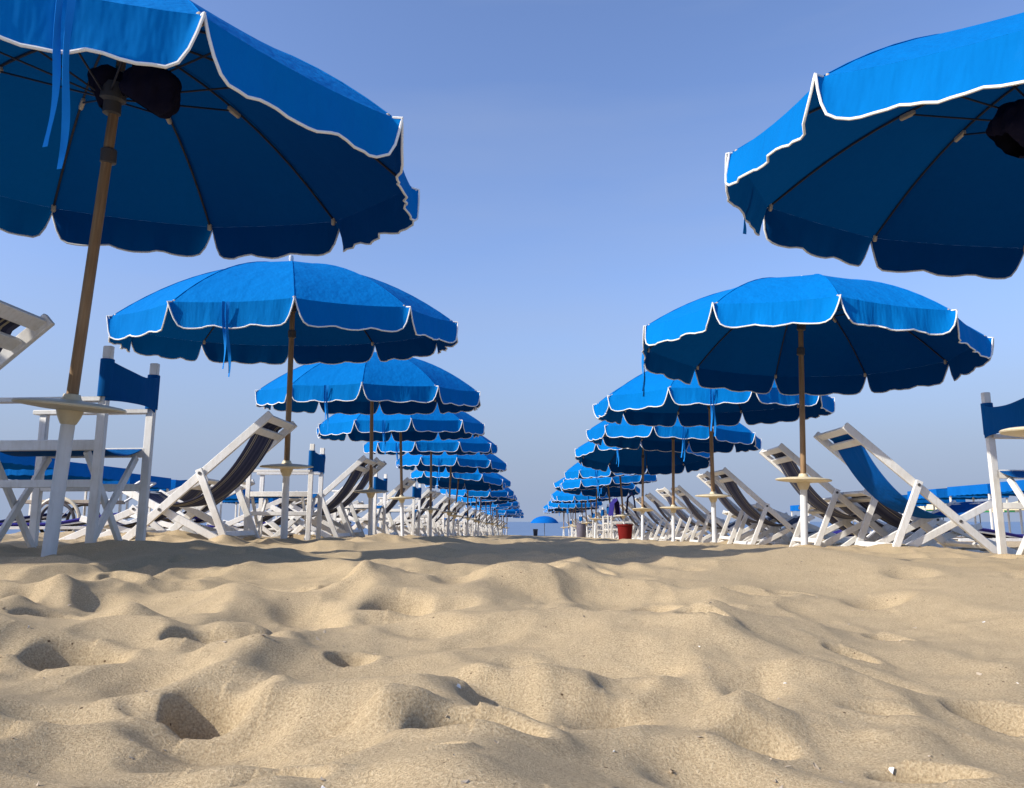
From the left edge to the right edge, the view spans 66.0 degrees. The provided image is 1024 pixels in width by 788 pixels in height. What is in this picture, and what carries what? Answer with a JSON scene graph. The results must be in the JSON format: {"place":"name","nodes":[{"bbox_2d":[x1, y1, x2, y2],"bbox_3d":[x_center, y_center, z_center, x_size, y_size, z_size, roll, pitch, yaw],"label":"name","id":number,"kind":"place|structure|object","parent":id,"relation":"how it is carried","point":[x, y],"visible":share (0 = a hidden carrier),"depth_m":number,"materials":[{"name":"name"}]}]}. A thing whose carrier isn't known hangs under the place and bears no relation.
{"place":"outdoors","nodes":[
{"label":"outdoors","id":0,"kind":"place"},
{"bbox_2d":[0,530,1023,787],"bbox_3d":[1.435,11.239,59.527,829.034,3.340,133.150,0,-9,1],"label":"sand","id":1,"kind":"structure","parent":0,"point":[624,680],"depth_m":1.26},
{"bbox_2d":[0,300,54,369],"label":"deckchair","id":2,"kind":"object","parent":1,"relation":"on","point":[12,317],"visible":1,"depth_m":3.06,"materials":[{"name":"white paint"}]},
{"bbox_2d":[0,452,54,469],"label":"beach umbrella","id":3,"kind":"object","parent":1,"relation":"on","point":[15,462],"visible":0.23,"depth_m":19.86,"materials":[{"name":"fabric"}]},
{"bbox_2d":[0,513,66,522],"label":"sunbed","id":4,"kind":"object","parent":1,"relation":"on","point":[27,518],"visible":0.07,"depth_m":9.23,"materials":[{"name":"white paint"}]},
{"bbox_2d":[4,462,125,515],"bbox_3d":[-13.689,3.178,23.120,3.082,2.375,3.082,-1,-9,4],"label":"beach tent","id":5,"kind":"object","parent":1,"relation":"on","point":[79,471],"visible":0.43,"depth_m":23.66,"materials":[{"name":"fabric"}]},
{"bbox_2d":[0,512,132,532],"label":"sunbed","id":6,"kind":"object","parent":1,"relation":"on","point":[65,524],"visible":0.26,"depth_m":8.30,"materials":[{"name":"white paint"}]},
{"bbox_2d":[0,346,159,547],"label":"folding chair","id":7,"kind":"object","parent":1,"relation":"on","point":[116,382],"visible":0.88,"depth_m":3.75,"materials":[{"name":"white paint"}]},
{"bbox_2d":[25,481,155,532],"bbox_3d":[-4.807,1.317,8.921,1.361,0.650,0.580,0,-9,1],"label":"lounge chair","id":8,"kind":"object","parent":1,"relation":"on","point":[79,503],"visible":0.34,"depth_m":8.68,"materials":[{"name":"wood"}]},
{"bbox_2d":[83,473,170,520],"bbox_3d":[-13.716,3.846,26.559,3.082,2.375,3.082,0,-9,0],"label":"beach tent","id":9,"kind":"object","parent":1,"relation":"on","point":[163,483],"visible":0.18,"depth_m":27.02,"materials":[{"name":"fabric"}]},
{"bbox_2d":[60,517,205,530],"bbox_3d":[-4.661,1.694,9.869,1.906,0.331,0.630,-2,-9,11],"label":"sunbed","id":10,"kind":"object","parent":1,"relation":"on","point":[197,520],"visible":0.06,"depth_m":9.74,"materials":[{"name":"white paint"}]},
{"bbox_2d":[59,476,219,539],"bbox_3d":[-3.217,1.036,6.845,1.286,0.628,0.664,1,-9,-4],"label":"deckchair","id":11,"kind":"object","parent":1,"relation":"on","point":[195,491],"visible":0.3,"depth_m":6.64,"materials":[{"name":"white paint"}]},
{"bbox_2d":[107,479,208,524],"bbox_3d":[-13.583,4.441,30.006,3.082,2.375,3.082,-1,-9,4],"label":"beach tent","id":12,"kind":"object","parent":1,"relation":"on","point":[176,484],"visible":0.16,"depth_m":28.60,"materials":[{"name":"fabric"}]},
{"bbox_2d":[120,479,254,534],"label":"deckchair","id":13,"kind":"object","parent":1,"relation":"on","point":[166,522],"visible":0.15,"depth_m":8.00,"materials":[{"name":"white paint"}]},
{"bbox_2d":[122,411,296,540],"bbox_3d":[-2.208,0.645,5.785,1.064,0.968,0.664,0,-9,1],"label":"deckchair","id":14,"kind":"object","parent":1,"relation":"on","point":[263,435],"visible":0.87,"depth_m":5.64,"materials":[{"name":"white paint"}]},
{"bbox_2d":[0,0,419,394],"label":"beach umbrella","id":15,"kind":"object","parent":1,"relation":"on","point":[253,146],"visible":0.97,"depth_m":3.84,"materials":[{"name":"blue fabric"}]},
{"bbox_2d":[11,393,126,556],"bbox_3d":[-1.791,0.403,3.106,0.406,0.812,0.406,5,-6,2],"label":"round table","id":16,"kind":"object","parent":15,"relation":"attached to","point":[71,409],"visible":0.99,"depth_m":3.09,"materials":[{"name":"beige plastic"}]},
{"bbox_2d":[87,64,181,118],"bbox_3d":[-1.560,-1.241,3.235,0.411,0.223,0.211,-1,-9,8],"label":"cover bag","id":17,"kind":"object","parent":15,"relation":"attached to","point":[156,91],"visible":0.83,"depth_m":3.16,"materials":[{"name":"black fabric"}]},
{"bbox_2d":[181,494,269,520],"bbox_3d":[-13.407,5.651,36.899,3.082,2.375,3.082,0,-9,3],"label":"beach tent","id":18,"kind":"object","parent":1,"relation":"on","point":[233,497],"visible":0.08,"depth_m":36.76,"materials":[{"name":"fabric"}]},
{"bbox_2d":[222,498,278,519],"bbox_3d":[-13.253,6.281,40.340,3.082,2.375,3.082,0,-9,2],"label":"beach tent","id":19,"kind":"object","parent":1,"relation":"on","point":[256,501],"visible":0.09,"depth_m":39.46,"materials":[{"name":"fabric"}]},
{"bbox_2d":[207,498,305,536],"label":"deckchair","id":20,"kind":"object","parent":1,"relation":"on","point":[232,523],"visible":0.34,"depth_m":9.08,"materials":[{"name":"white paint"}]},
{"bbox_2d":[237,498,324,533],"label":"deckchair","id":21,"kind":"object","parent":1,"relation":"on","point":[277,521],"visible":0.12,"depth_m":10.24,"materials":[{"name":"white paint"}]},
{"bbox_2d":[106,255,457,459],"bbox_3d":[-1.717,0.173,6.179,2.523,2.555,2.602,-1,-3,-16],"label":"beach umbrella","id":22,"kind":"object","parent":1,"relation":"on","point":[301,313],"visible":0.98,"depth_m":5.53,"materials":[{"name":"blue fabric"}]},
{"bbox_2d":[259,460,312,538],"bbox_3d":[-1.752,0.920,6.082,0.406,0.812,0.406,1,-5,1],"label":"round table","id":23,"kind":"object","parent":22,"relation":"attached to","point":[286,467],"visible":0.94,"depth_m":6.06,"materials":[{"name":"beige plastic"}]},
{"bbox_2d":[243,444,325,539],"bbox_3d":[-2.122,0.969,7.403,0.684,0.965,0.467,0,-9,-1],"label":"folding chair","id":24,"kind":"object","parent":1,"relation":"on","point":[316,461],"visible":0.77,"depth_m":7.25,"materials":[{"name":"white paint"}]},
{"bbox_2d":[270,455,377,537],"bbox_3d":[-2.093,1.186,8.758,1.064,0.968,0.664,0,-9,2],"label":"deckchair","id":25,"kind":"object","parent":1,"relation":"on","point":[357,470],"visible":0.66,"depth_m":8.64,"materials":[{"name":"white paint"}]},
{"bbox_2d":[288,500,363,534],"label":"deckchair","id":26,"kind":"object","parent":1,"relation":"on","point":[331,514],"visible":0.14,"depth_m":12.25,"materials":[{"name":"white paint"}]},
{"bbox_2d":[289,457,386,536],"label":"deckchair","id":27,"kind":"object","parent":1,"relation":"on","point":[351,496],"visible":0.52,"depth_m":9.48,"materials":[{"name":"white paint"}]},
{"bbox_2d":[332,473,387,534],"bbox_3d":[-2.103,1.590,10.977,0.684,0.965,0.467,-2,-9,9],"label":"folding chair","id":28,"kind":"object","parent":1,"relation":"on","point":[380,484],"visible":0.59,"depth_m":10.83,"materials":[{"name":"white paint"}]},
{"bbox_2d":[255,352,480,486],"bbox_3d":[-1.625,0.693,9.103,2.497,2.530,2.575,0,-5,-6],"label":"beach umbrella","id":29,"kind":"object","parent":1,"relation":"on","point":[393,386],"visible":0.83,"depth_m":8.35,"materials":[{"name":"blue fabric"}]},
{"bbox_2d":[353,487,388,535],"bbox_3d":[-1.623,1.479,9.041,0.406,0.812,0.406,0,-5,1],"label":"round table","id":30,"kind":"object","parent":29,"relation":"attached to","point":[370,492],"visible":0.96,"depth_m":9.02,"materials":[{"name":"beige plastic"}]},
{"bbox_2d":[348,477,415,534],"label":"deckchair","id":31,"kind":"object","parent":1,"relation":"on","point":[390,504],"visible":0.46,"depth_m":12.21,"materials":[{"name":"white paint"}]},
{"bbox_2d":[378,483,421,535],"bbox_3d":[-1.908,2.020,13.525,0.684,0.965,0.467,-1,-9,7],"label":"folding chair","id":32,"kind":"object","parent":1,"relation":"on","point":[416,493],"visible":0.69,"depth_m":13.35,"materials":[{"name":"white paint"}]},
{"bbox_2d":[316,401,484,494],"bbox_3d":[-1.701,1.180,12.045,2.497,2.528,2.575,0,-7,-15],"label":"beach umbrella","id":33,"kind":"object","parent":1,"relation":"on","point":[400,428],"visible":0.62,"depth_m":11.31,"materials":[{"name":"blue fabric"}]},
{"bbox_2d":[388,495,414,535],"bbox_3d":[-1.655,1.931,11.887,0.406,0.812,0.406,-3,-9,1],"label":"round table","id":34,"kind":"object","parent":33,"relation":"attached to","point":[401,498],"visible":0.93,"depth_m":11.88,"materials":[{"name":"beige plastic"}]},
{"bbox_2d":[378,489,434,535],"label":"deckchair","id":35,"kind":"object","parent":1,"relation":"on","point":[425,495],"visible":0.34,"depth_m":14.46,"materials":[{"name":"white paint"}]},
{"bbox_2d":[389,490,440,536],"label":"deckchair","id":36,"kind":"object","parent":1,"relation":"on","point":[427,504],"visible":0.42,"depth_m":15.53,"materials":[{"name":"white paint"}]},
{"bbox_2d":[398,501,432,535],"bbox_3d":[-1.998,2.571,16.450,0.684,0.965,0.467,0,-9,1],"label":"folding chair","id":37,"kind":"object","parent":1,"relation":"on","point":[425,524],"visible":0.27,"depth_m":16.24,"materials":[{"name":"white paint"}]},
{"bbox_2d":[363,433,497,506],"bbox_3d":[-1.544,1.650,15.011,2.458,2.490,2.534,-1,-6,7],"label":"beach umbrella","id":38,"kind":"object","parent":1,"relation":"on","point":[468,446],"visible":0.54,"depth_m":14.18,"materials":[{"name":"blue fabric"}]},
{"bbox_2d":[421,507,440,535],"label":"round table","id":39,"kind":"object","parent":38,"relation":"attached to","point":[430,510],"visible":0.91,"depth_m":14.90,"materials":[{"name":"beige plastic"}]},
{"bbox_2d":[410,496,450,535],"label":"deckchair","id":40,"kind":"object","parent":1,"relation":"on","point":[442,502],"visible":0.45,"depth_m":17.54,"materials":[{"name":"white paint"}]},
{"bbox_2d":[420,498,455,535],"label":"deckchair","id":41,"kind":"object","parent":1,"relation":"on","point":[444,507],"visible":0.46,"depth_m":18.33,"materials":[{"name":"white paint"}]},
{"bbox_2d":[432,501,461,535],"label":"deckchair","id":42,"kind":"object","parent":1,"relation":"on","point":[457,504],"visible":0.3,"depth_m":20.36,"materials":[{"name":"white paint"}]},
{"bbox_2d":[432,502,466,535],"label":"deckchair","id":43,"kind":"object","parent":1,"relation":"on","point":[460,506],"visible":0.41,"depth_m":21.41,"materials":[{"name":"white paint"}]},
{"bbox_2d":[396,451,506,509],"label":"beach umbrella","id":44,"kind":"object","parent":1,"relation":"on","point":[484,463],"visible":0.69,"depth_m":17.25,"materials":[{"name":"blue fabric"}]},
{"bbox_2d":[441,510,457,536],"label":"round table","id":45,"kind":"object","parent":44,"relation":"attached to","point":[448,512],"visible":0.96,"depth_m":17.77,"materials":[{"name":"beige plastic"}]},
{"bbox_2d":[440,506,471,535],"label":"deckchair","id":46,"kind":"object","parent":1,"relation":"on","point":[463,513],"visible":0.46,"depth_m":23.34,"materials":[{"name":"white paint"}]},
{"bbox_2d":[411,468,504,513],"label":"beach umbrella","id":47,"kind":"object","parent":1,"relation":"on","point":[476,481],"visible":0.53,"depth_m":21.30,"materials":[{"name":"blue fabric"}]},
{"bbox_2d":[424,473,510,515],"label":"beach umbrella","id":48,"kind":"object","parent":1,"relation":"on","point":[507,482],"visible":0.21,"depth_m":23.75,"materials":[{"name":"blue fabric"}]},
{"bbox_2d":[440,487,513,517],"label":"beach umbrella","id":49,"kind":"object","parent":1,"relation":"on","point":[505,492],"visible":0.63,"depth_m":25.87,"materials":[{"name":"blue fabric"}]},
{"bbox_2d":[455,495,515,521],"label":"beach umbrella","id":50,"kind":"object","parent":1,"relation":"on","point":[464,499],"visible":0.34,"depth_m":31.87,"materials":[{"name":"blue fabric"}]},
{"bbox_2d":[458,493,513,518],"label":"beach umbrella","id":51,"kind":"object","parent":1,"relation":"on","point":[489,497],"visible":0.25,"depth_m":30.70,"materials":[{"name":"blue fabric"}]},
{"bbox_2d":[462,497,516,522],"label":"beach umbrella","id":52,"kind":"object","parent":1,"relation":"on","point":[497,501],"visible":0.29,"depth_m":36.78,"materials":[{"name":"blue fabric"}]},
{"bbox_2d":[466,501,517,521],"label":"beach umbrella","id":53,"kind":"object","parent":1,"relation":"on","point":[514,503],"visible":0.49,"depth_m":37.72,"materials":[{"name":"blue fabric"}]},
{"bbox_2d":[473,501,518,521],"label":"beach umbrella","id":54,"kind":"object","parent":1,"relation":"on","point":[497,508],"visible":0.32,"depth_m":40.61,"materials":[{"name":"blue fabric"}]},
{"bbox_2d":[483,508,519,518],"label":"beach umbrella","id":55,"kind":"object","parent":1,"relation":"on","point":[512,511],"visible":0.4,"depth_m":46.58,"materials":[{"name":"blue fabric"}]},
{"bbox_2d":[2,547,1018,787],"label":"sand debris","id":56,"kind":"object","parent":1,"relation":"on","point":[891,769],"visible":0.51,"depth_m":0.85,"materials":[{"name":"white wood"}]},
{"bbox_2d":[531,516,557,535],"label":"parasol","id":57,"kind":"object","parent":1,"relation":"on","point":[544,519],"visible":1,"depth_m":72.21,"materials":[{"name":"fabric"}]},
{"bbox_2d":[546,507,586,518],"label":"beach umbrella","id":58,"kind":"object","parent":1,"relation":"on","point":[555,509],"visible":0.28,"depth_m":42.55,"materials":[{"name":"blue fabric"}]},
{"bbox_2d":[548,500,602,524],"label":"beach umbrella","id":59,"kind":"object","parent":1,"relation":"on","point":[565,505],"visible":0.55,"depth_m":34.54,"materials":[{"name":"blue fabric"}]},
{"bbox_2d":[576,523,585,536],"bbox_3d":[2.725,5.366,30.985,0.436,0.605,0.436,0,-9,1],"label":"bin","id":60,"kind":"object","parent":1,"relation":"on","point":[581,529],"visible":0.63,"depth_m":30.83,"materials":[{"name":"grey plastic"}]},
{"bbox_2d":[551,498,611,522],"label":"beach umbrella","id":61,"kind":"object","parent":1,"relation":"on","point":[581,502],"visible":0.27,"depth_m":33.57,"materials":[{"name":"blue fabric"}]},
{"bbox_2d":[552,489,614,515],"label":"beach umbrella","id":62,"kind":"object","parent":1,"relation":"on","point":[560,496],"visible":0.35,"depth_m":25.83,"materials":[{"name":"blue fabric"}]},
{"bbox_2d":[554,477,639,516],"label":"beach umbrella","id":63,"kind":"object","parent":1,"relation":"on","point":[626,490],"visible":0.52,"depth_m":24.62,"materials":[{"name":"blue fabric"}]},
{"bbox_2d":[592,511,610,537],"bbox_3d":[2.982,4.332,25.924,0.684,0.965,0.467,1,-9,-8],"label":"folding chair","id":64,"kind":"object","parent":1,"relation":"on","point":[593,516],"visible":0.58,"depth_m":25.77,"materials":[{"name":"wood"}]},
{"bbox_2d":[564,462,648,512],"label":"beach umbrella","id":65,"kind":"object","parent":1,"relation":"on","point":[577,470],"visible":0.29,"depth_m":17.21,"materials":[{"name":"blue fabric"}]},
{"bbox_2d":[560,474,656,502],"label":"beach umbrella","id":66,"kind":"object","parent":1,"relation":"on","point":[587,483],"visible":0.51,"depth_m":19.96,"materials":[{"name":"blue fabric"}]},
{"bbox_2d":[601,507,615,537],"bbox_3d":[2.927,3.784,22.894,0.684,0.965,0.467,-1,-9,8],"label":"folding chair","id":67,"kind":"object","parent":1,"relation":"on","point":[603,523],"visible":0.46,"depth_m":22.74,"materials":[{"name":"wood"}]},
{"bbox_2d":[606,504,634,538],"bbox_3d":[2.751,3.276,19.999,0.684,0.965,0.467,1,-9,-4],"label":"folding chair","id":68,"kind":"object","parent":1,"relation":"on","point":[611,522],"visible":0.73,"depth_m":19.82,"materials":[{"name":"wood"}]},
{"bbox_2d":[608,498,620,515],"bbox_3d":[2.514,2.774,19.351,0.198,0.454,0.402,2,-9,-10],"label":"towel","id":69,"kind":"object","parent":68,"relation":"hanging from","point":[614,502],"visible":0.96,"depth_m":19.33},
{"bbox_2d":[616,524,633,539],"bbox_3d":[2.380,2.941,16.592,0.366,0.405,0.366,0,-9,1],"label":"tub","id":70,"kind":"object","parent":1,"relation":"on","point":[624,531],"visible":0.72,"depth_m":16.47,"materials":[{"name":"red plastic"}]},
{"bbox_2d":[620,504,661,538],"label":"deckchair","id":71,"kind":"object","parent":1,"relation":"on","point":[633,517],"visible":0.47,"depth_m":19.18,"materials":[{"name":"white paint"}]},
{"bbox_2d":[575,439,709,506],"bbox_3d":[2.447,1.804,14.764,2.517,2.550,2.596,-1,-16,13],"label":"beach umbrella","id":72,"kind":"object","parent":1,"relation":"on","point":[640,460],"visible":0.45,"depth_m":15.79,"materials":[{"name":"blue fabric"}]},
{"bbox_2d":[632,507,652,539],"bbox_3d":[2.410,2.498,14.565,0.406,0.812,0.406,3,-16,2],"label":"round table","id":73,"kind":"object","parent":72,"relation":"attached to","point":[642,510],"visible":0.98,"depth_m":14.57,"materials":[{"name":"beige plastic"}]},
{"bbox_2d":[625,501,666,539],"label":"deckchair","id":74,"kind":"object","parent":1,"relation":"on","point":[647,521],"visible":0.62,"depth_m":17.93,"materials":[{"name":"white paint"}]},
{"bbox_2d":[635,497,685,540],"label":"deckchair","id":75,"kind":"object","parent":1,"relation":"on","point":[659,518],"visible":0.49,"depth_m":16.22,"materials":[{"name":"white paint"}]},
{"bbox_2d":[586,411,761,504],"bbox_3d":[2.411,1.305,11.905,2.517,2.550,2.596,5,-8,-12],"label":"beach umbrella","id":76,"kind":"object","parent":1,"relation":"on","point":[676,437],"visible":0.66,"depth_m":11.77,"materials":[{"name":"blue fabric"}]},
{"bbox_2d":[660,505,686,540],"bbox_3d":[2.409,2.062,11.768,0.406,0.812,0.406,1,-9,2],"label":"round table","id":77,"kind":"object","parent":76,"relation":"attached to","point":[673,508],"visible":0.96,"depth_m":11.75,"materials":[{"name":"beige plastic"}]},
{"bbox_2d":[645,493,704,540],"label":"deckchair","id":78,"kind":"object","parent":1,"relation":"on","point":[656,502],"visible":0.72,"depth_m":15.04,"materials":[{"name":"white paint"}]},
{"bbox_2d":[655,487,723,541],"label":"deckchair","id":79,"kind":"object","parent":1,"relation":"on","point":[666,494],"visible":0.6,"depth_m":13.34,"materials":[{"name":"white paint"}]},
{"bbox_2d":[671,485,742,542],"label":"deckchair","id":80,"kind":"object","parent":1,"relation":"on","point":[685,496],"visible":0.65,"depth_m":12.19,"materials":[{"name":"white paint"}]},
{"bbox_2d":[593,371,834,491],"bbox_3d":[2.273,0.795,8.959,2.576,2.610,2.657,1,-8,-4],"label":"beach umbrella","id":81,"kind":"object","parent":1,"relation":"on","point":[664,401],"visible":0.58,"depth_m":8.94,"materials":[{"name":"blue fabric"}]},
{"bbox_2d":[695,492,731,542],"bbox_3d":[2.274,1.507,8.865,0.406,0.812,0.406,0,-7,1],"label":"round table","id":82,"kind":"object","parent":81,"relation":"attached to","point":[713,497],"visible":0.95,"depth_m":8.85,"materials":[{"name":"beige plastic"}]},
{"bbox_2d":[697,471,788,544],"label":"deckchair","id":83,"kind":"object","parent":1,"relation":"on","point":[730,506],"visible":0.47,"depth_m":10.33,"materials":[{"name":"white paint"}]},
{"bbox_2d":[709,467,814,544],"bbox_3d":[2.920,1.360,9.204,1.064,0.968,0.664,0,-9,-1],"label":"deckchair","id":84,"kind":"object","parent":1,"relation":"on","point":[728,480],"visible":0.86,"depth_m":9.07,"materials":[{"name":"white paint"}]},
{"bbox_2d":[722,510,813,543],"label":"deckchair","id":85,"kind":"object","parent":1,"relation":"on","point":[747,523],"visible":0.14,"depth_m":11.31,"materials":[{"name":"white paint"}]},
{"bbox_2d":[752,502,848,544],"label":"deckchair","id":86,"kind":"object","parent":1,"relation":"on","point":[813,529],"visible":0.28,"depth_m":9.69,"materials":[{"name":"white paint"}]},
{"bbox_2d":[642,274,993,473],"bbox_3d":[2.192,0.291,6.017,2.544,2.499,2.468,6,-10,-8],"label":"beach umbrella","id":87,"kind":"object","parent":1,"relation":"on","point":[801,336],"visible":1,"depth_m":6.40,"materials":[{"name":"blue fabric"}]},
{"bbox_2d":[775,473,831,544],"bbox_3d":[2.192,1.005,5.915,0.406,0.812,0.406,2,-9,2],"label":"round table","id":88,"kind":"object","parent":87,"relation":"attached to","point":[803,481],"visible":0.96,"depth_m":5.91,"materials":[{"name":"beige plastic"}]},
{"bbox_2d":[759,443,893,546],"bbox_3d":[2.908,0.960,7.233,1.064,0.968,0.664,0,-9,1],"label":"deckchair","id":89,"kind":"object","parent":1,"relation":"on","point":[785,460],"visible":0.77,"depth_m":7.03,"materials":[{"name":"white paint"}]},
{"bbox_2d":[798,505,875,545],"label":"deckchair","id":90,"kind":"object","parent":1,"relation":"on","point":[819,514],"visible":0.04,"depth_m":8.57,"materials":[{"name":"white paint"}]},
{"bbox_2d":[725,12,1023,279],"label":"beach umbrella","id":91,"kind":"object","parent":1,"relation":"on","point":[898,158],"visible":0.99,"depth_m":3.88,"materials":[{"name":"blue fabric"}]},
{"bbox_2d":[986,99,1023,158],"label":"cover bag","id":92,"kind":"object","parent":91,"relation":"hanging from","point":[1005,131],"visible":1,"depth_m":3.07,"materials":[{"name":"black fabric"}]},
{"bbox_2d":[999,426,1023,437],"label":"round table","id":93,"kind":"object","parent":91,"relation":"attached to","point":[1016,431],"visible":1,"depth_m":3.06,"materials":[{"name":"beige plastic"}]},
{"bbox_2d":[822,497,984,552],"bbox_3d":[3.674,1.263,7.526,1.306,0.579,0.664,-1,-9,4],"label":"deckchair","id":94,"kind":"object","parent":1,"relation":"on","point":[841,507],"visible":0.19,"depth_m":7.71,"materials":[{"name":"white paint"}]},
{"bbox_2d":[813,423,997,552],"bbox_3d":[2.873,0.724,5.772,1.064,0.968,0.664,0,-9,1],"label":"deckchair","id":95,"kind":"object","parent":1,"relation":"on","point":[850,446],"visible":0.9,"depth_m":5.65,"materials":[{"name":"white paint"}]},
{"bbox_2d":[840,489,1016,553],"bbox_3d":[3.556,1.120,6.821,1.306,0.579,0.664,0,-9,-3],"label":"deckchair","id":96,"kind":"object","parent":1,"relation":"on","point":[891,518],"visible":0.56,"depth_m":6.72,"materials":[{"name":"white paint"}]},
{"bbox_2d":[902,495,965,514],"bbox_3d":[20.355,6.187,39.346,3.082,2.375,3.082,0,-9,2],"label":"beach tent","id":97,"kind":"object","parent":1,"relation":"on","point":[923,501],"visible":0.09,"depth_m":37.99,"materials":[{"name":"fabric"}]},
{"bbox_2d":[907,488,1010,532],"bbox_3d":[20.244,5.458,35.819,3.082,2.375,3.082,-1,-9,4],"label":"beach tent","id":98,"kind":"object","parent":1,"relation":"on","point":[941,493],"visible":0.38,"depth_m":34.58,"materials":[{"name":"fabric"}]},
{"bbox_2d":[947,484,1023,533],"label":"beach tent","id":99,"kind":"object","parent":1,"relation":"on","point":[977,490],"visible":0.61,"depth_m":32.52,"materials":[{"name":"fabric"}]},
{"bbox_2d":[951,528,1023,541],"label":"sunbed","id":100,"kind":"object","parent":1,"relation":"on","point":[990,534],"visible":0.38,"depth_m":8.52,"materials":[{"name":"white paint"}]},
{"bbox_2d":[980,392,1023,554],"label":"folding chair","id":101,"kind":"object","parent":1,"relation":"on","point":[995,420],"visible":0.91,"depth_m":4.34,"materials":[{"name":"white paint"}]},
{"bbox_2d":[1000,480,1023,492],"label":"beach tent","id":102,"kind":"object","parent":1,"relation":"on","point":[1005,486],"visible":0.46,"depth_m":29.67,"materials":[{"name":"fabric"}]},
{"bbox_2d":[0,0,1023,521],"label":"sky","id":103,"kind":"structure","parent":0,"point":[565,159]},
{"bbox_2d":[6,522,1023,536],"bbox_3d":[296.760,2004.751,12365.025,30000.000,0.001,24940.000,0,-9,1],"label":"sea","id":104,"kind":"structure","parent":0,"point":[527,528],"depth_m":189.00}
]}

